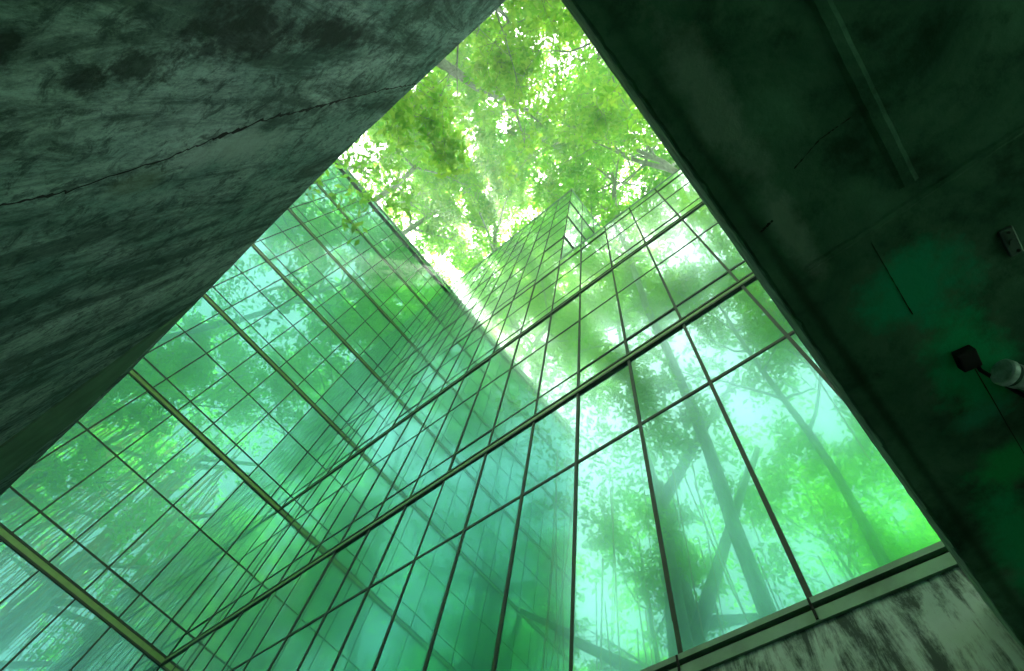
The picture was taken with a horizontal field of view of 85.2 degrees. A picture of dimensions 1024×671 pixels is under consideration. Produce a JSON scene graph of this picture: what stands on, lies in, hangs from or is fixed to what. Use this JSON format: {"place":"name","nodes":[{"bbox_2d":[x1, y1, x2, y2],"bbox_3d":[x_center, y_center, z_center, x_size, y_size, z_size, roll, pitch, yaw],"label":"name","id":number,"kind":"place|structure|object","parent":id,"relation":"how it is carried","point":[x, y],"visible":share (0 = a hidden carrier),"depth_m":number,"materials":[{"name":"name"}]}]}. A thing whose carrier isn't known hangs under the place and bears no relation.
{"place":"outdoors","nodes":[
{"label":"outdoors","id":0,"kind":"place"},
{"bbox_2d":[339,4,667,284],"label":"sky","id":1,"kind":"structure","parent":0,"point":[363,151],"materials":[{"name":"white"}]},
{"label":"ground","id":2,"kind":"structure","parent":0,"visible":0},
{"bbox_2d":[0,158,448,670],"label":"glass building","id":3,"kind":"structure","parent":2,"relation":"on","point":[145,499],"depth_m":12.70,"materials":[{"name":"green metal"}]},
{"bbox_2d":[0,541,37,601],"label":"window","id":4,"kind":"structure","parent":3,"relation":"in","point":[14,569],"depth_m":8.79,"materials":[{"name":"green glass"}]},
{"bbox_2d":[0,571,74,668],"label":"window","id":5,"kind":"structure","parent":3,"relation":"in","point":[36,603],"depth_m":8.63,"materials":[{"name":"green glass"}]},
{"bbox_2d":[2,600,108,670],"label":"window","id":6,"kind":"structure","parent":3,"relation":"in","point":[69,636],"depth_m":8.76,"materials":[{"name":"green glass"}]},
{"bbox_2d":[0,392,170,530],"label":"window","id":7,"kind":"structure","parent":3,"relation":"in","point":[57,473],"depth_m":10.44,"materials":[{"name":"green glass"}]},
{"bbox_2d":[14,415,195,560],"bbox_3d":[-7.671,2.772,10.886,0.024,3.960,0.707,-36,-77,19],"label":"window","id":8,"kind":"structure","parent":3,"relation":"in","point":[81,507],"depth_m":10.48,"materials":[{"name":"green glass"}]},
{"bbox_2d":[72,627,142,670],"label":"window","id":9,"kind":"structure","parent":3,"relation":"in","point":[113,652],"depth_m":9.16,"materials":[{"name":"green glass"}]},
{"bbox_2d":[51,438,219,588],"bbox_3d":[-7.208,3.315,11.045,0.023,3.960,0.707,-36,-77,19],"label":"window","id":10,"kind":"structure","parent":3,"relation":"in","point":[118,529],"depth_m":10.64,"materials":[{"name":"green glass"}]},
{"bbox_2d":[86,460,243,616],"bbox_3d":[-6.744,3.858,11.204,0.025,3.960,0.707,-36,-77,19],"label":"window","id":11,"kind":"structure","parent":3,"relation":"in","point":[140,564],"depth_m":10.81,"materials":[{"name":"green glass"}]},
{"bbox_2d":[37,210,299,460],"bbox_3d":[-8.665,-0.083,13.447,0.025,18.710,3.632,-36,-77,19],"label":"window","id":12,"kind":"structure","parent":3,"relation":"in","point":[128,388],"depth_m":13.91,"materials":[{"name":"green glass"}]},
{"bbox_2d":[134,314,237,385],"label":"window","id":13,"kind":"structure","parent":3,"relation":"in","point":[174,355],"depth_m":13.83,"materials":[{"name":"green glass"}]},
{"bbox_2d":[120,482,265,642],"bbox_3d":[-6.280,4.401,11.363,0.027,3.960,0.707,-36,-77,19],"label":"window","id":14,"kind":"structure","parent":3,"relation":"in","point":[175,584],"depth_m":10.97,"materials":[{"name":"green glass"}]},
{"bbox_2d":[154,333,256,409],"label":"window","id":15,"kind":"structure","parent":3,"relation":"in","point":[192,380],"depth_m":13.96,"materials":[{"name":"green glass"}]},
{"bbox_2d":[153,503,276,655],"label":"window","id":16,"kind":"structure","parent":3,"relation":"in","point":[172,634],"depth_m":11.10,"materials":[{"name":"green glass"}]},
{"bbox_2d":[179,353,274,431],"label":"window","id":17,"kind":"structure","parent":3,"relation":"in","point":[223,395],"depth_m":14.13,"materials":[{"name":"green glass"}]},
{"bbox_2d":[206,262,281,309],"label":"window","id":18,"kind":"structure","parent":3,"relation":"in","point":[236,289],"depth_m":16.96,"materials":[{"name":"green glass"}]},
{"bbox_2d":[203,371,293,453],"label":"window","id":19,"kind":"structure","parent":3,"relation":"in","point":[236,423],"depth_m":14.29,"materials":[{"name":"green glass"}]},
{"bbox_2d":[224,279,296,328],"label":"window","id":20,"kind":"structure","parent":3,"relation":"in","point":[256,306],"depth_m":17.10,"materials":[{"name":"green glass"}]},
{"bbox_2d":[227,390,311,475],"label":"window","id":21,"kind":"structure","parent":3,"relation":"in","point":[268,433],"depth_m":14.46,"materials":[{"name":"green glass"}]},
{"bbox_2d":[243,295,312,347],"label":"window","id":22,"kind":"structure","parent":3,"relation":"in","point":[273,324],"depth_m":17.29,"materials":[{"name":"green glass"}]},
{"bbox_2d":[254,225,313,259],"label":"window","id":23,"kind":"structure","parent":3,"relation":"in","point":[278,244],"depth_m":20.09,"materials":[{"name":"green glass"}]},
{"bbox_2d":[249,408,328,495],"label":"window","id":24,"kind":"structure","parent":3,"relation":"in","point":[283,459],"depth_m":14.61,"materials":[{"name":"green glass"}]},
{"bbox_2d":[262,311,327,366],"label":"window","id":25,"kind":"structure","parent":3,"relation":"in","point":[290,342],"depth_m":17.44,"materials":[{"name":"green glass"}]},
{"bbox_2d":[270,239,326,275],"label":"window","id":26,"kind":"structure","parent":3,"relation":"in","point":[293,260],"depth_m":20.27,"materials":[{"name":"green glass"}]},
{"bbox_2d":[272,425,337,506],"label":"window","id":27,"kind":"structure","parent":3,"relation":"in","point":[307,462],"depth_m":14.73,"materials":[{"name":"green glass"}]},
{"bbox_2d":[281,327,341,384],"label":"window","id":28,"kind":"structure","parent":3,"relation":"in","point":[305,361],"depth_m":17.59,"materials":[{"name":"green glass"}]},
{"bbox_2d":[286,254,339,291],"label":"window","id":29,"kind":"structure","parent":3,"relation":"in","point":[308,275],"depth_m":20.42,"materials":[{"name":"green glass"}]},
{"bbox_2d":[291,197,336,222],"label":"window","id":30,"kind":"structure","parent":3,"relation":"in","point":[310,210],"depth_m":23.25,"materials":[{"name":"green glass"}]},
{"bbox_2d":[304,210,347,236],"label":"window","id":31,"kind":"structure","parent":3,"relation":"in","point":[322,224],"depth_m":23.37,"materials":[{"name":"green glass"}]},
{"bbox_2d":[301,268,351,308],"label":"window","id":32,"kind":"structure","parent":3,"relation":"in","point":[322,290],"depth_m":20.58,"materials":[{"name":"green glass"}]},
{"bbox_2d":[298,343,356,402],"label":"window","id":33,"kind":"structure","parent":3,"relation":"in","point":[321,379],"depth_m":17.74,"materials":[{"name":"green glass"}]},
{"bbox_2d":[318,223,359,250],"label":"window","id":34,"kind":"structure","parent":3,"relation":"in","point":[334,238],"depth_m":23.43,"materials":[{"name":"green glass"}]},
{"bbox_2d":[316,282,364,323],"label":"window","id":35,"kind":"structure","parent":3,"relation":"in","point":[337,305],"depth_m":20.75,"materials":[{"name":"green glass"}]},
{"bbox_2d":[316,359,370,420],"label":"window","id":36,"kind":"structure","parent":3,"relation":"in","point":[341,392],"depth_m":17.93,"materials":[{"name":"green glass"}]},
{"bbox_2d":[330,235,371,265],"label":"window","id":37,"kind":"structure","parent":3,"relation":"in","point":[346,251],"depth_m":23.67,"materials":[{"name":"green glass"}]},
{"bbox_2d":[331,296,377,338],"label":"window","id":38,"kind":"structure","parent":3,"relation":"in","point":[351,320],"depth_m":20.90,"materials":[{"name":"green glass"}]},
{"bbox_2d":[333,374,377,428],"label":"window","id":39,"kind":"structure","parent":3,"relation":"in","point":[349,409],"depth_m":18.03,"materials":[{"name":"green glass"}]},
{"bbox_2d":[343,248,381,278],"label":"window","id":40,"kind":"structure","parent":3,"relation":"in","point":[359,265],"depth_m":23.92,"materials":[{"name":"green glass"}]},
{"bbox_2d":[346,309,389,354],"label":"window","id":41,"kind":"structure","parent":3,"relation":"in","point":[364,335],"depth_m":21.03,"materials":[{"name":"green glass"}]},
{"bbox_2d":[356,260,392,292],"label":"window","id":42,"kind":"structure","parent":3,"relation":"in","point":[370,278],"depth_m":24.08,"materials":[{"name":"green glass"}]},
{"bbox_2d":[360,322,401,369],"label":"window","id":43,"kind":"structure","parent":3,"relation":"in","point":[377,350],"depth_m":21.24,"materials":[{"name":"green glass"}]},
{"bbox_2d":[368,272,403,305],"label":"window","id":44,"kind":"structure","parent":3,"relation":"in","point":[383,291],"depth_m":24.26,"materials":[{"name":"green glass"}]},
{"bbox_2d":[380,284,413,319],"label":"window","id":45,"kind":"structure","parent":3,"relation":"in","point":[394,304],"depth_m":24.39,"materials":[{"name":"green glass"}]},
{"bbox_2d":[392,296,424,332],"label":"window","id":46,"kind":"structure","parent":3,"relation":"in","point":[406,317],"depth_m":24.57,"materials":[{"name":"green glass"}]},
{"bbox_2d":[0,0,505,495],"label":"concrete wall","id":47,"kind":"structure","parent":2,"relation":"on","point":[164,164],"depth_m":2.38,"materials":[{"name":"grey concrete"}]},
{"bbox_2d":[561,0,1023,648],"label":"concrete canopy","id":48,"kind":"object","parent":47,"relation":"attached to","point":[853,170],"visible":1,"depth_m":1.47,"materials":[{"name":"concrete"}]},
{"bbox_2d":[951,345,1023,397],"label":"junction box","id":49,"kind":"object","parent":48,"relation":"attached to","point":[966,358],"visible":0.94,"depth_m":1.57,"materials":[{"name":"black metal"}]},
{"bbox_2d":[990,359,1023,389],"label":"spotlight","id":50,"kind":"object","parent":48,"relation":"attached to","point":[1009,373],"visible":1,"depth_m":1.53,"materials":[{"name":"grey metal"}]},
{"bbox_2d":[306,51,493,245],"bbox_3d":[-9.532,-7.240,10.955,15.851,26.343,16.010,-36,-77,19],"label":"banyan tree","id":51,"kind":"object","parent":2,"relation":"on","point":[366,196],"visible":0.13,"depth_m":21.05,"materials":[{"name":"green plant"}]},
{"bbox_2d":[341,90,482,254],"bbox_3d":[-10.162,-8.222,23.019,13.631,49.428,13.563,-37,-83,13],"label":"tall tree","id":52,"kind":"object","parent":2,"relation":"on","point":[421,201],"visible":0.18,"depth_m":37.19,"materials":[{"name":"green plant"}]},
{"bbox_2d":[361,32,506,170],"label":"tall tree","id":53,"kind":"object","parent":2,"relation":"on","point":[462,56],"visible":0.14,"depth_m":31.08,"materials":[{"name":"green plant"}]},
{"bbox_2d":[362,100,524,248],"bbox_3d":[-10.248,-4.873,23.904,9.896,48.896,12.470,-31,-77,34],"label":"tall tree","id":54,"kind":"object","parent":2,"relation":"on","point":[466,140],"visible":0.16,"depth_m":35.18,"materials":[{"name":"green plant"}]},
{"bbox_2d":[358,137,529,259],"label":"tall tree","id":55,"kind":"object","parent":2,"relation":"on","point":[467,218],"visible":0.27,"depth_m":37.08,"materials":[{"name":"green plant"}]},
{"bbox_2d":[412,198,527,286],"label":"tall tree","id":56,"kind":"object","parent":2,"relation":"on","point":[461,262],"visible":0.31,"depth_m":36.09,"materials":[{"name":"green plant"}]},
{"bbox_2d":[376,0,592,189],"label":"tall tree","id":57,"kind":"object","parent":2,"relation":"on","point":[445,149],"visible":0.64,"depth_m":16.08,"materials":[{"name":"green plant"}]},
{"bbox_2d":[405,102,567,269],"bbox_3d":[-2.658,-0.417,25.689,14.566,51.350,13.957,-35,-67,24],"label":"tall tree","id":58,"kind":"object","parent":2,"relation":"on","point":[501,136],"visible":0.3,"depth_m":36.21,"materials":[{"name":"green plant"}]},
{"bbox_2d":[437,33,629,201],"bbox_3d":[-3.365,-9.715,19.568,8.736,45.651,11.909,-36,-90,24],"label":"tall tree","id":59,"kind":"object","parent":2,"relation":"on","point":[486,115],"visible":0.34,"depth_m":31.56,"materials":[{"name":"green plant"}]},
{"bbox_2d":[450,0,664,159],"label":"tall tree","id":60,"kind":"object","parent":2,"relation":"on","point":[610,97],"visible":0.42,"depth_m":23.71,"materials":[{"name":"green plant"}]},
{"bbox_2d":[495,7,630,110],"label":"banyan tree","id":61,"kind":"object","parent":2,"relation":"on","point":[601,70],"visible":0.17,"depth_m":23.55,"materials":[{"name":"green plant"}]},
{"bbox_2d":[492,123,649,225],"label":"tall tree","id":62,"kind":"object","parent":2,"relation":"on","point":[538,206],"visible":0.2,"depth_m":34.73,"materials":[{"name":"green plant"}]},
{"bbox_2d":[499,46,678,226],"bbox_3d":[7.295,-4.359,18.958,17.958,43.021,14.237,37,-68,-8],"label":"tall tree","id":63,"kind":"object","parent":2,"relation":"on","point":[617,210],"visible":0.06,"depth_m":29.17,"materials":[{"name":"green plant"}]},
{"bbox_2d":[157,168,1023,670],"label":"glass building","id":64,"kind":"structure","parent":2,"relation":"on","point":[573,436],"depth_m":5.16,"materials":[{"name":"green metal"}]},
{"bbox_2d":[188,614,240,670],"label":"window","id":65,"kind":"structure","parent":64,"relation":"in","point":[212,645],"depth_m":8.54,"materials":[{"name":"green glass"}]},
{"bbox_2d":[171,495,300,652],"bbox_3d":[-5.474,4.688,11.374,0.864,3.960,0.028,-36,-77,19],"label":"window","id":66,"kind":"structure","parent":64,"relation":"in","point":[246,561],"depth_m":11.07,"materials":[{"name":"green glass"}]},
{"bbox_2d":[204,595,269,670],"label":"window","id":67,"kind":"structure","parent":64,"relation":"in","point":[220,658],"depth_m":8.14,"materials":[{"name":"green glass"}]},
{"bbox_2d":[200,481,320,633],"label":"window","id":68,"kind":"structure","parent":64,"relation":"in","point":[242,583],"depth_m":10.77,"materials":[{"name":"green glass"}]},
{"bbox_2d":[223,574,300,670],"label":"window","id":69,"kind":"structure","parent":64,"relation":"in","point":[259,627],"depth_m":7.75,"materials":[{"name":"green glass"}]},
{"bbox_2d":[225,466,341,617],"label":"window","id":70,"kind":"structure","parent":64,"relation":"in","point":[262,573],"depth_m":10.50,"materials":[{"name":"green glass"}]},
{"bbox_2d":[244,553,332,670],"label":"window","id":71,"kind":"structure","parent":64,"relation":"in","point":[285,619],"depth_m":7.35,"materials":[{"name":"green glass"}]},
{"bbox_2d":[252,450,363,599],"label":"window","id":72,"kind":"structure","parent":64,"relation":"in","point":[288,556],"depth_m":10.25,"materials":[{"name":"green glass"}]},
{"bbox_2d":[269,532,366,670],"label":"window","id":73,"kind":"structure","parent":64,"relation":"in","point":[293,650],"depth_m":6.92,"materials":[{"name":"green glass"}]},
{"bbox_2d":[285,419,356,503],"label":"window","id":74,"kind":"structure","parent":64,"relation":"in","point":[320,462],"depth_m":14.71,"materials":[{"name":"green glass"}]},
{"bbox_2d":[280,434,386,581],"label":"window","id":75,"kind":"structure","parent":64,"relation":"in","point":[334,508],"depth_m":10.00,"materials":[{"name":"green glass"}]},
{"bbox_2d":[307,406,373,487],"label":"window","id":76,"kind":"structure","parent":64,"relation":"in","point":[342,445],"depth_m":14.41,"materials":[{"name":"green glass"}]},
{"bbox_2d":[298,508,403,670],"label":"window","id":77,"kind":"structure","parent":64,"relation":"in","point":[321,655],"depth_m":6.46,"materials":[{"name":"green glass"}]},
{"bbox_2d":[329,393,391,471],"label":"window","id":78,"kind":"structure","parent":64,"relation":"in","point":[362,429],"depth_m":14.21,"materials":[{"name":"green glass"}]},
{"bbox_2d":[311,416,410,560],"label":"window","id":79,"kind":"structure","parent":64,"relation":"in","point":[354,502],"depth_m":9.77,"materials":[{"name":"green glass"}]},
{"bbox_2d":[350,378,410,455],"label":"window","id":80,"kind":"structure","parent":64,"relation":"in","point":[396,393],"depth_m":13.99,"materials":[{"name":"green glass"}]},
{"bbox_2d":[333,482,442,670],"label":"window","id":81,"kind":"structure","parent":64,"relation":"in","point":[360,650],"depth_m":5.98,"materials":[{"name":"green glass"}]},
{"bbox_2d":[342,397,436,540],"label":"window","id":82,"kind":"structure","parent":64,"relation":"in","point":[384,481],"depth_m":9.51,"materials":[{"name":"green glass"}]},
{"bbox_2d":[371,365,428,440],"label":"window","id":83,"kind":"structure","parent":64,"relation":"in","point":[393,414],"depth_m":13.65,"materials":[{"name":"green glass"}]},
{"bbox_2d":[377,379,461,517],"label":"window","id":84,"kind":"structure","parent":64,"relation":"in","point":[410,471],"depth_m":9.26,"materials":[{"name":"green glass"}]},
{"bbox_2d":[395,349,448,423],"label":"window","id":85,"kind":"structure","parent":64,"relation":"in","point":[422,386],"depth_m":13.50,"materials":[{"name":"green glass"}]},
{"bbox_2d":[375,455,483,670],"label":"window","id":86,"kind":"structure","parent":64,"relation":"in","point":[406,646],"depth_m":5.52,"materials":[{"name":"green glass"}]},
{"bbox_2d":[417,335,468,407],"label":"window","id":87,"kind":"structure","parent":64,"relation":"in","point":[440,377],"depth_m":13.17,"materials":[{"name":"green glass"}]},
{"bbox_2d":[412,359,489,494],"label":"window","id":88,"kind":"structure","parent":64,"relation":"in","point":[445,445],"depth_m":9.00,"materials":[{"name":"green glass"}]},
{"bbox_2d":[442,319,489,389],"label":"window","id":89,"kind":"structure","parent":64,"relation":"in","point":[463,361],"depth_m":12.93,"materials":[{"name":"green glass"}]},
{"bbox_2d":[426,424,531,670],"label":"window","id":90,"kind":"structure","parent":64,"relation":"in","point":[466,634],"depth_m":5.01,"materials":[{"name":"green glass"}]},
{"bbox_2d":[450,339,517,469],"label":"window","id":91,"kind":"structure","parent":64,"relation":"in","point":[485,408],"depth_m":8.79,"materials":[{"name":"green glass"}]},
{"bbox_2d":[468,303,510,370],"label":"window","id":92,"kind":"structure","parent":64,"relation":"in","point":[488,341],"depth_m":12.70,"materials":[{"name":"green glass"}]},
{"bbox_2d":[494,286,532,351],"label":"window","id":93,"kind":"structure","parent":64,"relation":"in","point":[514,322],"depth_m":12.49,"materials":[{"name":"green glass"}]},
{"bbox_2d":[490,316,549,442],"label":"window","id":94,"kind":"structure","parent":64,"relation":"in","point":[522,385],"depth_m":8.49,"materials":[{"name":"green glass"}]},
{"bbox_2d":[495,396,575,670],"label":"window","id":95,"kind":"structure","parent":64,"relation":"in","point":[535,634],"depth_m":4.50,"materials":[{"name":"green glass"}]},
{"bbox_2d":[522,268,557,331],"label":"window","id":96,"kind":"structure","parent":64,"relation":"in","point":[544,300],"depth_m":12.18,"materials":[{"name":"green glass"}]},
{"bbox_2d":[536,295,578,412],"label":"window","id":97,"kind":"structure","parent":64,"relation":"in","point":[560,362],"depth_m":8.23,"materials":[{"name":"green glass"}]},
{"bbox_2d":[553,251,579,308],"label":"window","id":98,"kind":"structure","parent":64,"relation":"in","point":[570,280],"depth_m":11.94,"materials":[{"name":"green glass"}]},
{"bbox_2d":[581,232,610,288],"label":"window","id":99,"kind":"structure","parent":64,"relation":"in","point":[598,260],"depth_m":11.71,"materials":[{"name":"green glass"}]},
{"bbox_2d":[579,271,625,384],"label":"window","id":100,"kind":"structure","parent":64,"relation":"in","point":[601,329],"depth_m":8.03,"materials":[{"name":"green glass"}]},
{"bbox_2d":[606,212,643,264],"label":"window","id":101,"kind":"structure","parent":64,"relation":"in","point":[629,237],"depth_m":11.50,"materials":[{"name":"green glass"}]},
{"bbox_2d":[573,363,677,670],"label":"window","id":102,"kind":"structure","parent":64,"relation":"in","point":[623,620],"depth_m":3.98,"materials":[{"name":"green glass"}]},
{"bbox_2d":[613,246,678,351],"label":"window","id":103,"kind":"structure","parent":64,"relation":"in","point":[646,299],"depth_m":7.79,"materials":[{"name":"green glass"}]},
{"bbox_2d":[632,193,678,240],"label":"window","id":104,"kind":"structure","parent":64,"relation":"in","point":[662,213],"depth_m":11.28,"materials":[{"name":"green glass"}]},
{"bbox_2d":[658,173,701,215],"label":"window","id":105,"kind":"structure","parent":64,"relation":"in","point":[687,194],"depth_m":11.16,"materials":[{"name":"green glass"}]},
{"bbox_2d":[648,220,735,316],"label":"window","id":106,"kind":"structure","parent":64,"relation":"in","point":[693,267],"depth_m":7.51,"materials":[{"name":"green glass"}]},
{"bbox_2d":[684,204,751,279],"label":"window","id":107,"kind":"structure","parent":64,"relation":"in","point":[701,219],"depth_m":7.70,"materials":[{"name":"green glass"}]},
{"bbox_2d":[630,327,806,651],"bbox_3d":[1.417,0.790,4.612,0.711,3.865,0.026,-36,-77,19],"label":"window","id":108,"kind":"structure","parent":64,"relation":"in","point":[730,569],"depth_m":3.66,"materials":[{"name":"green glass"}]},
{"bbox_2d":[745,278,818,366],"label":"window","id":109,"kind":"structure","parent":64,"relation":"in","point":[754,287],"depth_m":5.23,"materials":[{"name":"green glass"}]},
{"bbox_2d":[685,288,940,595],"bbox_3d":[1.979,0.381,4.374,0.711,3.865,0.025,-36,-77,19],"label":"window","id":110,"kind":"structure","parent":64,"relation":"in","point":[843,514],"depth_m":3.44,"materials":[{"name":"green glass"}]},
{"bbox_2d":[515,60,676,224],"bbox_3d":[7.347,-5.498,19.704,13.127,45.888,11.861,-38,-72,13],"label":"tall tree","id":111,"kind":"object","parent":2,"relation":"on","point":[654,153],"visible":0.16,"depth_m":32.59,"materials":[{"name":"green plant"}]},
{"bbox_2d":[524,79,670,227],"bbox_3d":[5.891,-2.204,21.232,12.377,45.443,13.382,-36,-68,19],"label":"tall tree","id":112,"kind":"object","parent":2,"relation":"on","point":[612,182],"visible":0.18,"depth_m":32.57,"materials":[{"name":"green plant"}]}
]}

